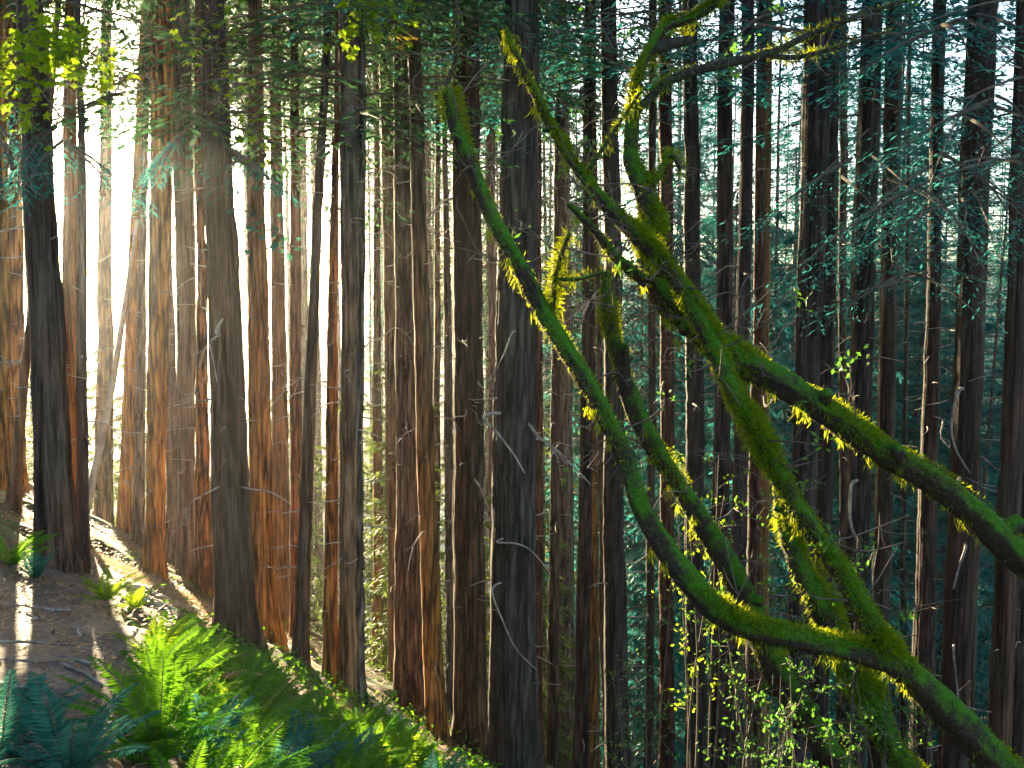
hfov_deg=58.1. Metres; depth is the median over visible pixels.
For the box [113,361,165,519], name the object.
young conifer
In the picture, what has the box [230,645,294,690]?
sword fern
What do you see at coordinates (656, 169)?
conifer tree
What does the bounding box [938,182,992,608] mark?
conifer tree
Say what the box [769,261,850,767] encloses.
young conifer
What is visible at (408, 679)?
redwood tree
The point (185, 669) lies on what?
sword fern
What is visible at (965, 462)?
redwood tree
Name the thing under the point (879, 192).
conifer tree
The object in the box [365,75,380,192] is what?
conifer tree
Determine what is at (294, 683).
sword fern
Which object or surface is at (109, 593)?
sword fern
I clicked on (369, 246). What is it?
conifer tree
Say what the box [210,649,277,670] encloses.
sword fern
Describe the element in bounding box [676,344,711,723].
young conifer
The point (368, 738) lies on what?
sword fern
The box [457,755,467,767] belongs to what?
sword fern
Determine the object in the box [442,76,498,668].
conifer tree
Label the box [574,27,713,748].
conifer tree
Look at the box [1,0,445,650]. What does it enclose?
redwood tree
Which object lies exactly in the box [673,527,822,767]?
huckleberry shrub
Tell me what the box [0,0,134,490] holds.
redwood tree
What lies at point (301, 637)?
redwood tree
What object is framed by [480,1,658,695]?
conifer tree
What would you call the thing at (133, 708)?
sword fern
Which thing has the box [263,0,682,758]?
redwood tree
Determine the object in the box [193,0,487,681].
redwood tree
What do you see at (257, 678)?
sword fern
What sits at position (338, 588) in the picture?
conifer tree
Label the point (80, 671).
fallen twig
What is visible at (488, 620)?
young conifer
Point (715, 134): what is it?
conifer tree
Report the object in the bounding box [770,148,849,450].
conifer tree
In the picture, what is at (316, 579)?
young conifer
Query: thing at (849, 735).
huckleberry shrub
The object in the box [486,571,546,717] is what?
young conifer
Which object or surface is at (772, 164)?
conifer tree
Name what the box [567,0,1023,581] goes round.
mossy tree
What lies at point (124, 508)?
redwood tree
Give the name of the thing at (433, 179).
conifer tree
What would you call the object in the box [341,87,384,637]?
conifer tree
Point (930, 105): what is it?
conifer tree
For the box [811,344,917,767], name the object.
young conifer
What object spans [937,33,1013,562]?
conifer tree
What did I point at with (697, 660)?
huckleberry shrub
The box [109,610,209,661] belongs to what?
sword fern
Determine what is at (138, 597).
sword fern
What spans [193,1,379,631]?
conifer tree
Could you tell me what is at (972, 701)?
redwood tree
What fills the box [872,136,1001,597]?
conifer tree
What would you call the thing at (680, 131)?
conifer tree
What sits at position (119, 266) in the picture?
sky
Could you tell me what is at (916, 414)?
conifer tree
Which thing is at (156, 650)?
sword fern
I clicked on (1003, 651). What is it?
redwood tree
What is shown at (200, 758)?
sword fern
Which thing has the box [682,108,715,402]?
conifer tree
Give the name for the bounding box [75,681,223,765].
sword fern
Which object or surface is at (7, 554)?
sword fern
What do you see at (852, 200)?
conifer tree
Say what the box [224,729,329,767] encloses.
sword fern
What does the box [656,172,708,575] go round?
young conifer
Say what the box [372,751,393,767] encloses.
sword fern
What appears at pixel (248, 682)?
sword fern
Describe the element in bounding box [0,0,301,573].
redwood tree
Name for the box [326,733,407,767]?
sword fern
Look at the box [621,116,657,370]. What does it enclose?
conifer tree
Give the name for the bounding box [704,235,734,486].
young conifer
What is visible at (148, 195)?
conifer tree
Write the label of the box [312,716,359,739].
sword fern
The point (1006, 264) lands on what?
young conifer
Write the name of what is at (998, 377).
conifer tree
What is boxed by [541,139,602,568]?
conifer tree
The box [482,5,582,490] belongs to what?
conifer tree
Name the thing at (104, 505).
redwood tree
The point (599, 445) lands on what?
redwood tree
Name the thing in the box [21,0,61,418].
conifer tree
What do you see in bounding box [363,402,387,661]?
young conifer
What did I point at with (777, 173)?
conifer tree
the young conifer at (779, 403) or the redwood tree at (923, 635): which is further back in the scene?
the young conifer at (779, 403)
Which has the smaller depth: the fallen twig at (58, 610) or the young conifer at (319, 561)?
the fallen twig at (58, 610)
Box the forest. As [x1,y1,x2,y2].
[24,216,1006,760]
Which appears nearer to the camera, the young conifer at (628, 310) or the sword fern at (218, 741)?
the sword fern at (218, 741)
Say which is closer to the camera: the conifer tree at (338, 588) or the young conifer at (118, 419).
the young conifer at (118, 419)
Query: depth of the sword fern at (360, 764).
5.83 m
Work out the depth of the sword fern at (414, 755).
7.18 m
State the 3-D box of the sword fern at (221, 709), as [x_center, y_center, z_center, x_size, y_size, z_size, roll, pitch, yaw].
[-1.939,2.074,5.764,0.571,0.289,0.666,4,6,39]
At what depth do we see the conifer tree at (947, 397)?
26.40 m
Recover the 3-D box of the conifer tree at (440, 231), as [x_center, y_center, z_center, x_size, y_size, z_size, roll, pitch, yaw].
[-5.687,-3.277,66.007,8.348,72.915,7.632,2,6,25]
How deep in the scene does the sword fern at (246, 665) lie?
7.76 m
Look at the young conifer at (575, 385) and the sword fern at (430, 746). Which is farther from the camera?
the young conifer at (575, 385)
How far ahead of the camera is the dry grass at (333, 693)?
11.45 m
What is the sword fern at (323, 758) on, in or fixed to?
on the ground at (14, 533)
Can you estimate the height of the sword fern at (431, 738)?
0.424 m
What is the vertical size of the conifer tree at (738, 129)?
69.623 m
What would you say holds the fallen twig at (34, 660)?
on the ground at (14, 533)
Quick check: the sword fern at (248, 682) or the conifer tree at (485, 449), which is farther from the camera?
the conifer tree at (485, 449)
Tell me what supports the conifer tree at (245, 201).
on the ground at (14, 533)
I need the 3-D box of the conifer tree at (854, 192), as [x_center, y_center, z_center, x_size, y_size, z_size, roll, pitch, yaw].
[14.412,6.478,38.758,7.991,38.203,8.216,0,5,0]
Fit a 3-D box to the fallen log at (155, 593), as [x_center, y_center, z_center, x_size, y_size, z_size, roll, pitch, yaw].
[-4.202,2.557,10.903,0.123,1.337,2.996,0,5,-2]
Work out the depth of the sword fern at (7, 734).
3.72 m
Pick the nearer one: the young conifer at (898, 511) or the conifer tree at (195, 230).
the young conifer at (898, 511)
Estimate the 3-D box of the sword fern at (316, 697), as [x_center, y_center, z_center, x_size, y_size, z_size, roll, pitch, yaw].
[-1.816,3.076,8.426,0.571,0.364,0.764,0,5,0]
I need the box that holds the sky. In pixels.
[8,0,1015,320]
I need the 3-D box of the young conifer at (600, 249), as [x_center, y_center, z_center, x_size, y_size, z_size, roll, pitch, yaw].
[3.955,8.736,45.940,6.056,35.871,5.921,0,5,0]
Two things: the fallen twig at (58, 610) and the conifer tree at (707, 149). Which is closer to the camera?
the fallen twig at (58, 610)
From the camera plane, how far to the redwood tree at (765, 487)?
18.88 m
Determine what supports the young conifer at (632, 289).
on the ground at (14, 533)
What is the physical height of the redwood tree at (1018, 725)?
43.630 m
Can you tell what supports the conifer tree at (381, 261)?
on the ground at (14, 533)
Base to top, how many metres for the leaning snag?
5.120 m
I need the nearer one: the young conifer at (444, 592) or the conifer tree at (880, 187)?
the young conifer at (444, 592)
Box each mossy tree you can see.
[381,0,1023,767]
[535,265,858,767]
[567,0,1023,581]
[689,451,970,767]
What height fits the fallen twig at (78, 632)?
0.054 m
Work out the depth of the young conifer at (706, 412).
30.93 m
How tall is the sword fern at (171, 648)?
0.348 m
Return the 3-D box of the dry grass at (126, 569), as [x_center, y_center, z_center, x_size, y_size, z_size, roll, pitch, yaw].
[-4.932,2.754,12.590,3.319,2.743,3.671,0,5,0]
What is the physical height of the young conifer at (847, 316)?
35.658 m
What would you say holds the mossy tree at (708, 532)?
on the ground at (14, 533)
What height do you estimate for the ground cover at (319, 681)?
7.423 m
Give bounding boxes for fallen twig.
[0,603,53,610]
[0,640,75,645]
[0,659,70,662]
[1,684,48,688]
[26,611,37,619]
[33,651,91,664]
[55,606,76,611]
[58,661,114,692]
[72,626,81,637]
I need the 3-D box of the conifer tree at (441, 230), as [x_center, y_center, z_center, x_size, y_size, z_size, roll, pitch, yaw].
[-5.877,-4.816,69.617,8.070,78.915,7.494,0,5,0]
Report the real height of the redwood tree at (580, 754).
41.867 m
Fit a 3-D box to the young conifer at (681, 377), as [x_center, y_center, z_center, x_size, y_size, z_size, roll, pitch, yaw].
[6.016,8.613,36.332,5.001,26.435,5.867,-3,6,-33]
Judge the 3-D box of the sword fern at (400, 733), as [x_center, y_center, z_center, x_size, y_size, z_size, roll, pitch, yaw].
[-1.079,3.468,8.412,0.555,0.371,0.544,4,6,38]
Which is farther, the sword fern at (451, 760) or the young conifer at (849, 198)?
the young conifer at (849, 198)
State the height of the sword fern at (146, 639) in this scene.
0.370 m
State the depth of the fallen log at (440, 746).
12.22 m
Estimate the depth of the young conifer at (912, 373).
46.66 m
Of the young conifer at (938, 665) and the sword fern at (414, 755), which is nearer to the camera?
the sword fern at (414, 755)
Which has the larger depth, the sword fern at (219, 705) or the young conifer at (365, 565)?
the young conifer at (365, 565)
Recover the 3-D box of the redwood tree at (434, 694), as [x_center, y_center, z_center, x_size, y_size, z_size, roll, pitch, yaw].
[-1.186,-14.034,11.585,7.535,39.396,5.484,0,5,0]
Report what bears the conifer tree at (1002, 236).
on the ground at (14, 533)
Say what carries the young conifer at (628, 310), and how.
on the ground at (14, 533)
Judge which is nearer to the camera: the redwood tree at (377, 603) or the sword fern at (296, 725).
the sword fern at (296, 725)
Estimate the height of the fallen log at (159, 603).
0.702 m
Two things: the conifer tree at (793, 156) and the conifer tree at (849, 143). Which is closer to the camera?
the conifer tree at (793, 156)
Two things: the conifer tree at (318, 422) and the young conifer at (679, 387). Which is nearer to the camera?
the young conifer at (679, 387)
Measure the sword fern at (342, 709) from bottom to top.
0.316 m
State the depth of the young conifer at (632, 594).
22.57 m
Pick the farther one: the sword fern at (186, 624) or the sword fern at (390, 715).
the sword fern at (390, 715)
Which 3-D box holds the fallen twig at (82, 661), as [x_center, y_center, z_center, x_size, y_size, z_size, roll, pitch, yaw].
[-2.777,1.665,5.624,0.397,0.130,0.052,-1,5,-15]
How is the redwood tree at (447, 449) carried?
on the ground at (14, 533)
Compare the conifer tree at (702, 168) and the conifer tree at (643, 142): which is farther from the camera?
the conifer tree at (643, 142)
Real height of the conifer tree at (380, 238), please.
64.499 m
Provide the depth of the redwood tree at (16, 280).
15.83 m
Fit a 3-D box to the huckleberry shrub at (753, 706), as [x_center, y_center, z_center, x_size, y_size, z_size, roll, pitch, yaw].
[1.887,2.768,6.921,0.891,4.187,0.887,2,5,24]
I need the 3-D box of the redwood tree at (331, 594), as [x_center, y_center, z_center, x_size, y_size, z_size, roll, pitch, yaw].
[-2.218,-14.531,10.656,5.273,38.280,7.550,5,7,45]
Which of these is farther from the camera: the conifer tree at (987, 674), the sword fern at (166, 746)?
the conifer tree at (987, 674)
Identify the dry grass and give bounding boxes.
[1,512,285,650]
[173,603,470,765]
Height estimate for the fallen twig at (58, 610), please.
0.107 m
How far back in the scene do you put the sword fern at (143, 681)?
5.21 m
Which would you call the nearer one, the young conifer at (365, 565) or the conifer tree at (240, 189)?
the young conifer at (365, 565)
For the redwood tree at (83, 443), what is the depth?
10.81 m
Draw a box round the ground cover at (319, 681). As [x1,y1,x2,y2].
[107,543,553,767]
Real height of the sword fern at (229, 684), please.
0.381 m
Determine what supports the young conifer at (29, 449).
on the ground at (14, 533)
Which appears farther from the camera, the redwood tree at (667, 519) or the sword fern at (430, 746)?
the redwood tree at (667, 519)
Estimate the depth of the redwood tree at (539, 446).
17.15 m
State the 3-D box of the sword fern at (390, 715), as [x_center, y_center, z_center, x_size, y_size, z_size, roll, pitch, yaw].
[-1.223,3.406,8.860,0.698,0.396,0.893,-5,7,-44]
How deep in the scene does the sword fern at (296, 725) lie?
6.26 m
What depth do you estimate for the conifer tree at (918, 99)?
36.94 m
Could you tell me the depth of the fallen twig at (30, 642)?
5.86 m
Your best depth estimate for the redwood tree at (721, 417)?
14.79 m
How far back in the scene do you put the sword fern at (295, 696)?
7.77 m
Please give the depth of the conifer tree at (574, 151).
78.84 m
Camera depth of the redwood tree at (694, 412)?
13.93 m
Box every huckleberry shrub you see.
[591,602,693,767]
[651,446,766,767]
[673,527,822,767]
[692,482,825,767]
[721,657,804,767]
[730,685,866,767]
[762,536,929,767]
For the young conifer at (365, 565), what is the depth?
29.93 m
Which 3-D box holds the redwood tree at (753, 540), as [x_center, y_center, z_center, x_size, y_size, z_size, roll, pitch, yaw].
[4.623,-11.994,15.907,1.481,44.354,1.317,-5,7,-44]
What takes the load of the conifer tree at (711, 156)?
on the ground at (14, 533)
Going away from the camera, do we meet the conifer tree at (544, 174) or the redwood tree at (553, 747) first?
the redwood tree at (553, 747)
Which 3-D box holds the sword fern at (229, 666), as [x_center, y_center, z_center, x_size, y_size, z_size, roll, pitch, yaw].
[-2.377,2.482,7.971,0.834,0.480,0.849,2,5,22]
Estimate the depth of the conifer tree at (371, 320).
62.28 m
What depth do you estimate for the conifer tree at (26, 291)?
66.16 m
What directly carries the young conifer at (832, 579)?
on the ground at (14, 533)
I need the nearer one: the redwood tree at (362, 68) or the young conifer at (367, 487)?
the redwood tree at (362, 68)
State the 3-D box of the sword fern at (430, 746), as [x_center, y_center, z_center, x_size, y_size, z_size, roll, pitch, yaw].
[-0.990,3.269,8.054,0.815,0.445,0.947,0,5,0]
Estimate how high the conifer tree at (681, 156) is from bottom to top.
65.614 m
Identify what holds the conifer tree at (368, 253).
on the ground at (14, 533)
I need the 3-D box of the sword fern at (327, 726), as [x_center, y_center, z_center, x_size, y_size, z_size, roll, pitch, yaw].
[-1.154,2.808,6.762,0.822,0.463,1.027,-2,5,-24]
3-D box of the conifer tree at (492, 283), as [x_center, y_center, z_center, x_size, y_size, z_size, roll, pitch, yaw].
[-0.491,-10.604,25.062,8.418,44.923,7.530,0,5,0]
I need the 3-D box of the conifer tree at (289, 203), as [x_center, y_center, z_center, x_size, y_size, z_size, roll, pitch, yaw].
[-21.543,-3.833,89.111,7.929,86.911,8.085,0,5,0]
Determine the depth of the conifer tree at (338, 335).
65.51 m
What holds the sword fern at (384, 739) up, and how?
on the ground at (14, 533)
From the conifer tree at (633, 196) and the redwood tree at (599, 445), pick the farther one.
the conifer tree at (633, 196)
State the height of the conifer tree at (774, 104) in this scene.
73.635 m
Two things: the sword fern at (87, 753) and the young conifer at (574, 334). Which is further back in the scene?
the young conifer at (574, 334)
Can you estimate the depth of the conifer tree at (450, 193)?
73.11 m
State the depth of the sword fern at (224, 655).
7.51 m
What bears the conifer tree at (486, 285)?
on the ground at (14, 533)
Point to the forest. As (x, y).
(244, 338)
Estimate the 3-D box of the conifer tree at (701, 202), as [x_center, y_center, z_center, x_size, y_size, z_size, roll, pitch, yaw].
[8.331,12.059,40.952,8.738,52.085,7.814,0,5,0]
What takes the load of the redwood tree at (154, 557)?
on the ground at (14, 533)
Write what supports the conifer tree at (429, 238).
on the ground at (14, 533)
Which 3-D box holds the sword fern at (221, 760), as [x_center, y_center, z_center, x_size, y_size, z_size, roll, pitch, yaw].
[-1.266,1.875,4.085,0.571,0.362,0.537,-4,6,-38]
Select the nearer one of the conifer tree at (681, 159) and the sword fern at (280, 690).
the sword fern at (280, 690)
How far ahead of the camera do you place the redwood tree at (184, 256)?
15.17 m
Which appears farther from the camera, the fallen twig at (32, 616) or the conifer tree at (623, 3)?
the conifer tree at (623, 3)
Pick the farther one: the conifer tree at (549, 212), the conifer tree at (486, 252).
the conifer tree at (549, 212)
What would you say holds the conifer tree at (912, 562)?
on the ground at (14, 533)
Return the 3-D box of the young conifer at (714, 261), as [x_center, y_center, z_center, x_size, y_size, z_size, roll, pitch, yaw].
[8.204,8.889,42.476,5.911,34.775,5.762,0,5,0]
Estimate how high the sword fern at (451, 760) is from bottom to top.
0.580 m
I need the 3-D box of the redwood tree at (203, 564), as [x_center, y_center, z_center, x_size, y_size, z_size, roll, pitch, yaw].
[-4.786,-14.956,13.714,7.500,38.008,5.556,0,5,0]
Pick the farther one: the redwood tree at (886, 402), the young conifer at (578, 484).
the young conifer at (578, 484)
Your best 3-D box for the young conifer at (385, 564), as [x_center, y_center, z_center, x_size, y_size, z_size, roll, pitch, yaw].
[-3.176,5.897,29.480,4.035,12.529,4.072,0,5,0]
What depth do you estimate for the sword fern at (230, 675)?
7.14 m
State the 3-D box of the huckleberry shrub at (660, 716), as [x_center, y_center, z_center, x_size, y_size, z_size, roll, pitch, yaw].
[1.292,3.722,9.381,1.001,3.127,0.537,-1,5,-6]
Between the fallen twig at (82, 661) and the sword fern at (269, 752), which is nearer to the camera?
the sword fern at (269, 752)
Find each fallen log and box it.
[100,582,199,612]
[119,592,179,612]
[369,699,446,751]
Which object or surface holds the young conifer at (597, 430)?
on the ground at (14, 533)
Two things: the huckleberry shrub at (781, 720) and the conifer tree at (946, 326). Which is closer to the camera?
the huckleberry shrub at (781, 720)
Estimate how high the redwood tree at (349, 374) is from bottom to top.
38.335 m
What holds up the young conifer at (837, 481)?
on the ground at (14, 533)
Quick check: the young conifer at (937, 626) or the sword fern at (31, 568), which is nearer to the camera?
the sword fern at (31, 568)
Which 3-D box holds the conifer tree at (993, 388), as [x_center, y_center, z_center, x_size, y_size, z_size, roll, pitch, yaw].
[12.201,3.390,25.257,8.504,26.705,7.763,0,5,0]
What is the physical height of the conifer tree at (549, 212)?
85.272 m
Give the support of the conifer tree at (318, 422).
on the ground at (14, 533)
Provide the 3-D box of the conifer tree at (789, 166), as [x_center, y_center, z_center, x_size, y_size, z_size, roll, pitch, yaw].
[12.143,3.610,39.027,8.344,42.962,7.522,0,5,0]
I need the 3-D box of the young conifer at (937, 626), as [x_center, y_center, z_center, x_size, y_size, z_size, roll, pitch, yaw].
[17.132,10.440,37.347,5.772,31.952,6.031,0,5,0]
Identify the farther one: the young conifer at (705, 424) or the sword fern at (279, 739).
the young conifer at (705, 424)
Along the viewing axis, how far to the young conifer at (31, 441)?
32.99 m
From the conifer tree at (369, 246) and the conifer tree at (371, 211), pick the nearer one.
the conifer tree at (369, 246)
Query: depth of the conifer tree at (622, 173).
84.69 m
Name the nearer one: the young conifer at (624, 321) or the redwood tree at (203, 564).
the redwood tree at (203, 564)
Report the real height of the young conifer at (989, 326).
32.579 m
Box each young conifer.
[25,372,33,481]
[25,397,101,497]
[25,425,32,480]
[87,333,132,525]
[113,357,147,521]
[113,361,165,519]
[270,391,322,630]
[310,444,338,635]
[317,392,387,670]
[363,368,487,696]
[363,390,442,661]
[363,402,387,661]
[364,395,444,677]
[439,456,488,667]
[439,496,491,701]
[440,444,489,692]
[485,448,547,748]
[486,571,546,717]
[542,181,603,761]
[542,425,577,753]
[542,501,602,767]
[543,287,576,750]
[544,259,580,638]
[546,185,603,646]
[572,231,623,733]
[572,324,631,763]
[574,315,644,767]
[596,236,685,767]
[598,292,680,761]
[599,303,653,749]
[599,374,712,767]
[624,346,710,767]
[627,298,706,749]
[628,184,684,619]
[628,382,685,756]
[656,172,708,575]
[673,199,781,767]
[674,216,786,762]
[674,295,775,766]
[676,298,810,767]
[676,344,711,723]
[678,235,716,737]
[681,171,791,744]
[682,206,734,540]
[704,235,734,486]
[741,211,867,767]
[751,190,797,596]
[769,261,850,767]
[769,329,868,767]
[770,400,792,762]
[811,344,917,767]
[830,296,868,754]
[830,378,838,732]
[831,145,947,767]
[834,171,854,517]
[873,203,926,699]
[887,331,991,767]
[891,144,952,645]
[892,257,989,764]
[935,297,1004,710]
[965,354,1003,767]
[975,334,1003,767]
[977,205,1007,658]
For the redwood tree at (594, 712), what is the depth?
16.95 m
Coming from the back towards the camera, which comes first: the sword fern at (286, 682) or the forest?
the forest
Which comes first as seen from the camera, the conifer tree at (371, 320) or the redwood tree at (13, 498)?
the redwood tree at (13, 498)
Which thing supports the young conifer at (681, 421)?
on the ground at (14, 533)
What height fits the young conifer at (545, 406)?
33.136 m
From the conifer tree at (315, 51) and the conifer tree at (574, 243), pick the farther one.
the conifer tree at (574, 243)
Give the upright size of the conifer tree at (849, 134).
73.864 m
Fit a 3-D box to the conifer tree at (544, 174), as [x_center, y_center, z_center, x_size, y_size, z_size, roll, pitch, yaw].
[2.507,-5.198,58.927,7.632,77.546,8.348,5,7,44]
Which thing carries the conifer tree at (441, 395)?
on the ground at (14, 533)
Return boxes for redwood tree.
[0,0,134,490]
[0,0,294,526]
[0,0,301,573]
[0,0,329,583]
[0,0,335,579]
[0,2,75,514]
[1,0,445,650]
[3,0,504,702]
[8,0,148,494]
[43,0,375,597]
[44,0,140,525]
[49,0,233,533]
[49,0,331,547]
[60,0,503,638]
[68,0,125,568]
[73,0,518,657]
[87,0,334,569]
[90,0,393,630]
[96,0,544,705]
[151,0,588,683]
[156,0,692,747]
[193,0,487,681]
[246,0,449,669]
[252,0,628,767]
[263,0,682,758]
[264,0,374,665]
[275,1,583,717]
[315,0,584,724]
[379,0,774,767]
[421,0,581,637]
[421,0,847,767]
[422,0,741,767]
[424,0,764,767]
[435,1,647,767]
[480,0,857,767]
[565,0,603,767]
[568,0,624,767]
[617,0,1014,767]
[637,0,1022,767]
[644,0,703,767]
[657,1,884,766]
[683,0,765,767]
[701,0,1003,767]
[711,0,790,767]
[736,0,1023,767]
[753,0,849,767]
[762,0,1023,751]
[768,0,1006,767]
[779,1,1013,744]
[833,1,877,741]
[835,0,916,767]
[965,486,996,767]
[979,152,1023,764]
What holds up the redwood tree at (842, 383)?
on the ground at (14, 533)
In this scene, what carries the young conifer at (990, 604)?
on the ground at (14, 533)
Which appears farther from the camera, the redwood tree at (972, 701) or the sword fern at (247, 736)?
the redwood tree at (972, 701)
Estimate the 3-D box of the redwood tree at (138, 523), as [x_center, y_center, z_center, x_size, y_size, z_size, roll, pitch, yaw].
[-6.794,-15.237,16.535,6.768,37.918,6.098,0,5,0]
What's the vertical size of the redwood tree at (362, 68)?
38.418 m
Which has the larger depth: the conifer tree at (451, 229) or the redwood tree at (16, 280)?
the conifer tree at (451, 229)
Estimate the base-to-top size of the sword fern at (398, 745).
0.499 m
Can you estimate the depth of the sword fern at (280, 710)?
6.07 m
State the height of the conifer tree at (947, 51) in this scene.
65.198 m
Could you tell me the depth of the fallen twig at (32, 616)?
6.74 m
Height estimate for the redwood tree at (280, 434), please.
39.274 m
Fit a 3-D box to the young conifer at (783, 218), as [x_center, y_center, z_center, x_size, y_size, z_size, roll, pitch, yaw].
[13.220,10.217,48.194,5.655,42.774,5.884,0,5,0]
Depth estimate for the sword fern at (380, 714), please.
8.75 m
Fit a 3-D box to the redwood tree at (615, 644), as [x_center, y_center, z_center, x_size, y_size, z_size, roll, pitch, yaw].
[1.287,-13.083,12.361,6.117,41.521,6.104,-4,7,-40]
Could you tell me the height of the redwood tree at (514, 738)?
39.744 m
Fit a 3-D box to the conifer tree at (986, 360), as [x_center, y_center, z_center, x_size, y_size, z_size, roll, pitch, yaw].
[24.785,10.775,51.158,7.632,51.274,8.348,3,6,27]
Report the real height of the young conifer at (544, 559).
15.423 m
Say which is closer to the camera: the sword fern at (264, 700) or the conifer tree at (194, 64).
the sword fern at (264, 700)
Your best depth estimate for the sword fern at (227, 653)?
8.40 m
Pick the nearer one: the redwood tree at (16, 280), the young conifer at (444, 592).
the redwood tree at (16, 280)
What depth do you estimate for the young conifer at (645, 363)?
51.90 m
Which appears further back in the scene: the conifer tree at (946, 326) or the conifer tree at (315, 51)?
the conifer tree at (946, 326)
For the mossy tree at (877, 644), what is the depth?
5.08 m
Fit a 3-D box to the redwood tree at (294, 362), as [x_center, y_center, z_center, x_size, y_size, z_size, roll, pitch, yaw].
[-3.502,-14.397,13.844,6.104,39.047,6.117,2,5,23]
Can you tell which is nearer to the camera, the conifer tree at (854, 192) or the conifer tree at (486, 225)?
the conifer tree at (854, 192)
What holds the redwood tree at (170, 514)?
on the ground at (14, 533)
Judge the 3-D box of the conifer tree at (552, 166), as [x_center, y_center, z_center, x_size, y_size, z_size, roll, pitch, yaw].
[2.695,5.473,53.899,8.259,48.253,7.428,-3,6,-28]
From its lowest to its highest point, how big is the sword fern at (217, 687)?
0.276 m
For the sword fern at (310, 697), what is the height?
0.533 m
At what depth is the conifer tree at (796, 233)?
50.83 m
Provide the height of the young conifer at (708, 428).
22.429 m
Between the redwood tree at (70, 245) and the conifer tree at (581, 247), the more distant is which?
the conifer tree at (581, 247)
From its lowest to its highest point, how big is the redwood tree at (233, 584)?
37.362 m
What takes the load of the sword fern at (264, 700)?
on the ground at (14, 533)
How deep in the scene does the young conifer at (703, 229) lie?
25.00 m
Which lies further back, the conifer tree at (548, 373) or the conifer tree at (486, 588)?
the conifer tree at (486, 588)
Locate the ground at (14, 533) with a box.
[0,259,1006,767]
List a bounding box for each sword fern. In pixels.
[0,530,60,565]
[0,667,93,767]
[0,671,162,767]
[5,544,64,582]
[52,650,263,745]
[60,564,148,602]
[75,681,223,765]
[107,582,164,615]
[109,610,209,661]
[109,666,232,723]
[115,611,214,642]
[117,624,212,676]
[118,630,233,700]
[127,648,217,683]
[143,634,232,683]
[148,739,207,767]
[168,683,262,742]
[174,690,259,767]
[176,722,332,767]
[178,633,262,682]
[182,671,243,708]
[183,636,237,675]
[185,624,235,654]
[190,685,347,756]
[193,680,259,721]
[195,732,276,767]
[196,697,251,736]
[198,645,236,669]
[201,652,312,711]
[205,702,305,765]
[206,645,296,690]
[208,744,272,767]
[209,668,298,693]
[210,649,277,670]
[215,663,285,698]
[219,684,317,738]
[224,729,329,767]
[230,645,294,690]
[234,686,326,735]
[236,718,334,763]
[243,683,292,714]
[243,715,320,745]
[246,711,346,751]
[252,671,306,702]
[262,708,351,767]
[263,684,330,722]
[274,672,303,698]
[284,689,349,721]
[305,710,382,767]
[307,715,336,756]
[309,693,346,723]
[311,739,367,767]
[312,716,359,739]
[313,714,407,767]
[316,696,347,726]
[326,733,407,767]
[334,729,387,755]
[339,690,414,737]
[339,708,420,765]
[349,708,426,750]
[349,710,373,741]
[356,731,429,767]
[360,717,433,759]
[372,744,393,767]
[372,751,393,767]
[387,729,413,751]
[391,721,446,767]
[395,726,467,767]
[403,741,481,767]
[407,731,476,767]
[424,750,461,767]
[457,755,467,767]
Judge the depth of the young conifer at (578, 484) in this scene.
41.98 m
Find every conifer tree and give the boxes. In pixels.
[20,1,62,468]
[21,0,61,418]
[89,0,149,431]
[114,0,335,464]
[130,1,247,224]
[190,4,307,402]
[190,17,210,466]
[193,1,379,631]
[193,143,205,379]
[230,13,289,455]
[236,3,333,411]
[263,0,339,636]
[264,16,324,491]
[264,61,333,349]
[265,0,372,602]
[283,58,367,615]
[289,56,381,599]
[308,35,387,623]
[318,0,504,552]
[320,73,383,638]
[322,72,373,529]
[326,4,452,618]
[327,123,384,450]
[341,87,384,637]
[364,71,452,371]
[364,76,384,438]
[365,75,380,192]
[365,103,452,442]
[365,124,440,278]
[366,0,647,605]
[382,41,451,549]
[383,85,483,561]
[422,0,643,673]
[424,0,737,767]
[427,2,551,581]
[429,12,500,654]
[429,59,495,539]
[431,69,485,367]
[431,120,451,578]
[431,128,487,506]
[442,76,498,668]
[450,10,575,435]
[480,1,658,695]
[480,65,548,360]
[480,76,500,583]
[481,1,551,384]
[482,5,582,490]
[541,9,603,541]
[541,12,577,631]
[541,84,599,751]
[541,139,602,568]
[542,92,634,592]
[547,139,602,568]
[570,122,603,325]
[570,192,603,382]
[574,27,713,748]
[596,91,628,325]
[599,31,713,730]
[601,136,636,374]
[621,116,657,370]
[622,141,657,567]
[623,83,683,324]
[623,88,677,377]
[627,0,793,674]
[643,105,734,722]
[672,0,716,723]
[672,76,713,371]
[674,57,738,734]
[675,41,751,733]
[677,76,737,460]
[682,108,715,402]
[701,18,754,403]
[701,138,716,462]
[751,0,839,618]
[751,122,792,427]
[752,0,874,699]
[769,0,991,737]
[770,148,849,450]
[771,70,802,570]
[771,77,800,421]
[771,151,838,420]
[783,71,952,455]
[831,11,956,744]
[831,20,913,698]
[832,117,1000,733]
[833,67,950,615]
[833,95,995,699]
[833,104,1009,565]
[836,2,1015,761]
[836,75,856,285]
[836,105,903,486]
[838,53,857,321]
[846,37,902,707]
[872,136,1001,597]
[874,0,962,514]
[874,133,944,406]
[910,115,1007,449]
[910,141,1010,722]
[911,11,947,410]
[920,132,957,463]
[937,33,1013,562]
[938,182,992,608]
[946,150,1009,722]
[948,103,1011,659]
[978,126,1011,722]
[978,189,1007,669]
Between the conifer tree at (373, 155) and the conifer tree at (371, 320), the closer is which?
the conifer tree at (373, 155)
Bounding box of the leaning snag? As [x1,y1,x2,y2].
[68,219,138,510]
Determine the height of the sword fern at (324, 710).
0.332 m
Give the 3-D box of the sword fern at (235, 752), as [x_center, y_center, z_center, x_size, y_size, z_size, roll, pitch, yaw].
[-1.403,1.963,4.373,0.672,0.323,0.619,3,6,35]

